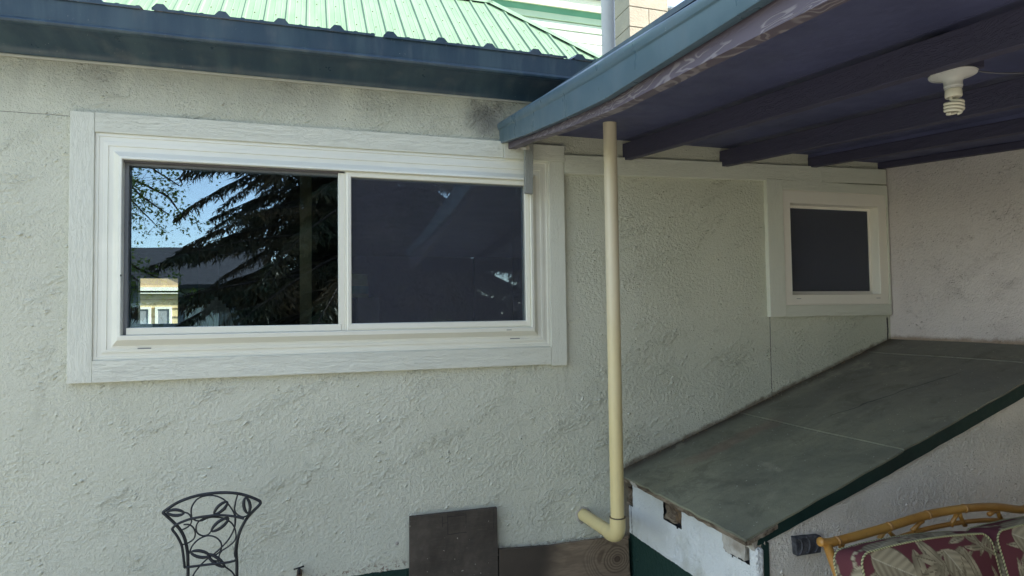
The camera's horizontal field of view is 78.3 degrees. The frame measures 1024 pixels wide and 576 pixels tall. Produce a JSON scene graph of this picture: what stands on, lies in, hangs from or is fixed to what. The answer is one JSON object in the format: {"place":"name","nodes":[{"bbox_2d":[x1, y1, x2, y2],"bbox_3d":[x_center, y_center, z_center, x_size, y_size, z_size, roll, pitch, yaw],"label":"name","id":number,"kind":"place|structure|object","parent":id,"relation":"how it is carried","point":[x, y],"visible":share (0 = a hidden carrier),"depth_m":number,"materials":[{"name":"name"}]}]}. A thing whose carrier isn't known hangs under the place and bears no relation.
{"place":"outdoors","nodes":[
{"label":"outdoors","id":0,"kind":"place"},
{"bbox_2d":[352,274,367,297],"bbox_3d":[-0.837,-0.012,3.430,0.106,0.128,0.106,0,-2,-17],"label":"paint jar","id":1,"kind":"object","parent":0,"point":[359,285],"visible":0.72,"depth_m":3.39,"materials":[{"name":"glass"}]},
{"bbox_2d":[667,0,683,6],"label":"sky","id":2,"kind":"structure","parent":0,"point":[673,3],"materials":[{"name":"white"}]},
{"label":"lawn ground","id":3,"kind":"structure","parent":0,"visible":0},
{"bbox_2d":[140,278,177,323],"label":"buff house","id":4,"kind":"structure","parent":3,"relation":"on","point":[158,308],"depth_m":16.89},
{"bbox_2d":[140,307,150,323],"bbox_3d":[-9.837,1.007,16.753,0.400,1.000,0.060,0,-2,-17],"label":"window","id":5,"kind":"structure","parent":4,"relation":"in","point":[145,312],"depth_m":16.78,"materials":[{"name":"grey"}]},
{"bbox_2d":[155,307,171,323],"bbox_3d":[-9.360,1.006,16.903,0.400,1.000,0.060,0,-2,-17],"label":"window","id":6,"kind":"structure","parent":4,"relation":"in","point":[163,315],"depth_m":16.91,"materials":[{"name":"grey"}]},
{"bbox_2d":[0,0,891,575],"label":"stucco house","id":7,"kind":"structure","parent":3,"relation":"on","point":[296,176],"depth_m":2.96,"materials":[{"name":"beige paint"}]},
{"bbox_2d":[135,275,180,326],"bbox_3d":[-5.514,0.203,9.834,0.630,0.790,0.130,0,-2,-17],"label":"back window","id":8,"kind":"structure","parent":7,"relation":"in","point":[137,299],"depth_m":9.77,"materials":[{"name":"glass"}]},
{"bbox_2d":[198,297,233,326],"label":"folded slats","id":9,"kind":"object","parent":7,"relation":"in","point":[210,310],"visible":0.36,"depth_m":3.68,"materials":[{"name":"grey"}]},
{"bbox_2d":[294,566,303,575],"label":"wall faucet","id":10,"kind":"object","parent":7,"relation":"attached to","point":[299,571],"depth_m":2.75,"materials":[{"name":"black metal"}]},
{"bbox_2d":[66,111,566,383],"bbox_3d":[-0.781,-0.167,2.935,2.177,1.124,0.152,0,-2,-17],"label":"sliding window","id":11,"kind":"structure","parent":7,"relation":"in","point":[103,346],"depth_m":2.81,"materials":[{"name":"plastic"}]},
{"bbox_2d":[102,0,601,59],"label":"roof","id":12,"kind":"structure","parent":7,"relation":"on","point":[478,23],"depth_m":8.12,"materials":[{"name":"green metal"}]},
{"bbox_2d":[409,506,497,575],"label":"plywood panel","id":13,"kind":"object","parent":7,"relation":"attached to","point":[458,543],"visible":1,"depth_m":2.96,"materials":[{"name":"brown wood"}]},
{"bbox_2d":[498,535,629,575],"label":"knotty plank","id":14,"kind":"object","parent":7,"relation":"attached to","point":[597,557],"visible":0.94,"depth_m":3.13,"materials":[{"name":"brown wood"}]},
{"bbox_2d":[575,121,625,541],"bbox_3d":[0.408,0.214,3.060,0.091,1.961,0.457,0,-2,-17],"label":"drain pipe","id":15,"kind":"object","parent":7,"relation":"attached to","point":[614,530],"visible":0.97,"depth_m":2.86,"materials":[{"name":"plastic"}]},
{"bbox_2d":[614,0,667,46],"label":"block chimney","id":16,"kind":"object","parent":7,"relation":"on","point":[632,17],"visible":0.06,"depth_m":6.30,"materials":[{"name":"beige brick"}]},
{"bbox_2d":[497,0,1023,194],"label":"porch roof","id":17,"kind":"structure","parent":7,"relation":"attached to","point":[820,83],"depth_m":2.10,"materials":[{"name":"paint"}]},
{"bbox_2d":[601,0,614,55],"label":"vent pipe","id":18,"kind":"object","parent":17,"relation":"on","point":[608,23],"visible":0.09,"depth_m":2.91,"materials":[{"name":"metal"}]},
{"bbox_2d":[926,60,983,115],"bbox_3d":[1.210,-0.573,1.728,0.118,0.198,0.115,0,-2,-17],"label":"ceiling lamp","id":19,"kind":"object","parent":17,"relation":"attached to","point":[951,80],"visible":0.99,"depth_m":1.71,"materials":[{"name":"paint"}]},
{"bbox_2d":[978,70,1023,73],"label":"cord","id":20,"kind":"object","parent":19,"relation":"attached to","point":[1001,72],"visible":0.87,"depth_m":1.74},
{"bbox_2d":[763,179,891,316],"bbox_3d":[1.870,-0.229,3.766,0.893,0.792,0.105,0,-2,-18],"label":"small window","id":21,"kind":"structure","parent":7,"relation":"in","point":[827,250],"depth_m":3.76,"materials":[{"name":"beige plastic"}]},
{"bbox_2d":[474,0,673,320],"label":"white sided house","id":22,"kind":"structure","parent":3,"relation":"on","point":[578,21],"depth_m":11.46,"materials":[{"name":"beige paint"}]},
{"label":"patio","id":23,"kind":"structure","parent":0,"visible":0},
{"bbox_2d":[162,491,261,575],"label":"iron chair","id":24,"kind":"object","parent":23,"relation":"on","point":[218,562],"visible":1,"depth_m":2.38,"materials":[{"name":"black metal"}]},
{"bbox_2d":[623,339,1023,575],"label":"sloping stair cover","id":25,"kind":"object","parent":23,"relation":"on","point":[898,428],"visible":0.83,"depth_m":2.73,"materials":[{"name":"wood"}]},
{"bbox_2d":[791,534,820,555],"bbox_3d":[1.107,0.966,2.379,0.120,0.069,0.050,0,-2,-17],"label":"scalloped bracket","id":26,"kind":"object","parent":25,"relation":"attached to","point":[805,544],"visible":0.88,"depth_m":2.36,"materials":[{"name":"grey metal"}]},
{"bbox_2d":[816,503,1023,575],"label":"rattan sofa","id":27,"kind":"object","parent":23,"relation":"on","point":[992,547],"visible":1,"depth_m":1.90,"materials":[{"name":"fabric"}]},
{"bbox_2d":[885,149,1023,344],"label":"wing","id":28,"kind":"structure","parent":23,"relation":"on","point":[956,236],"depth_m":3.45,"materials":[{"name":"white paint"}]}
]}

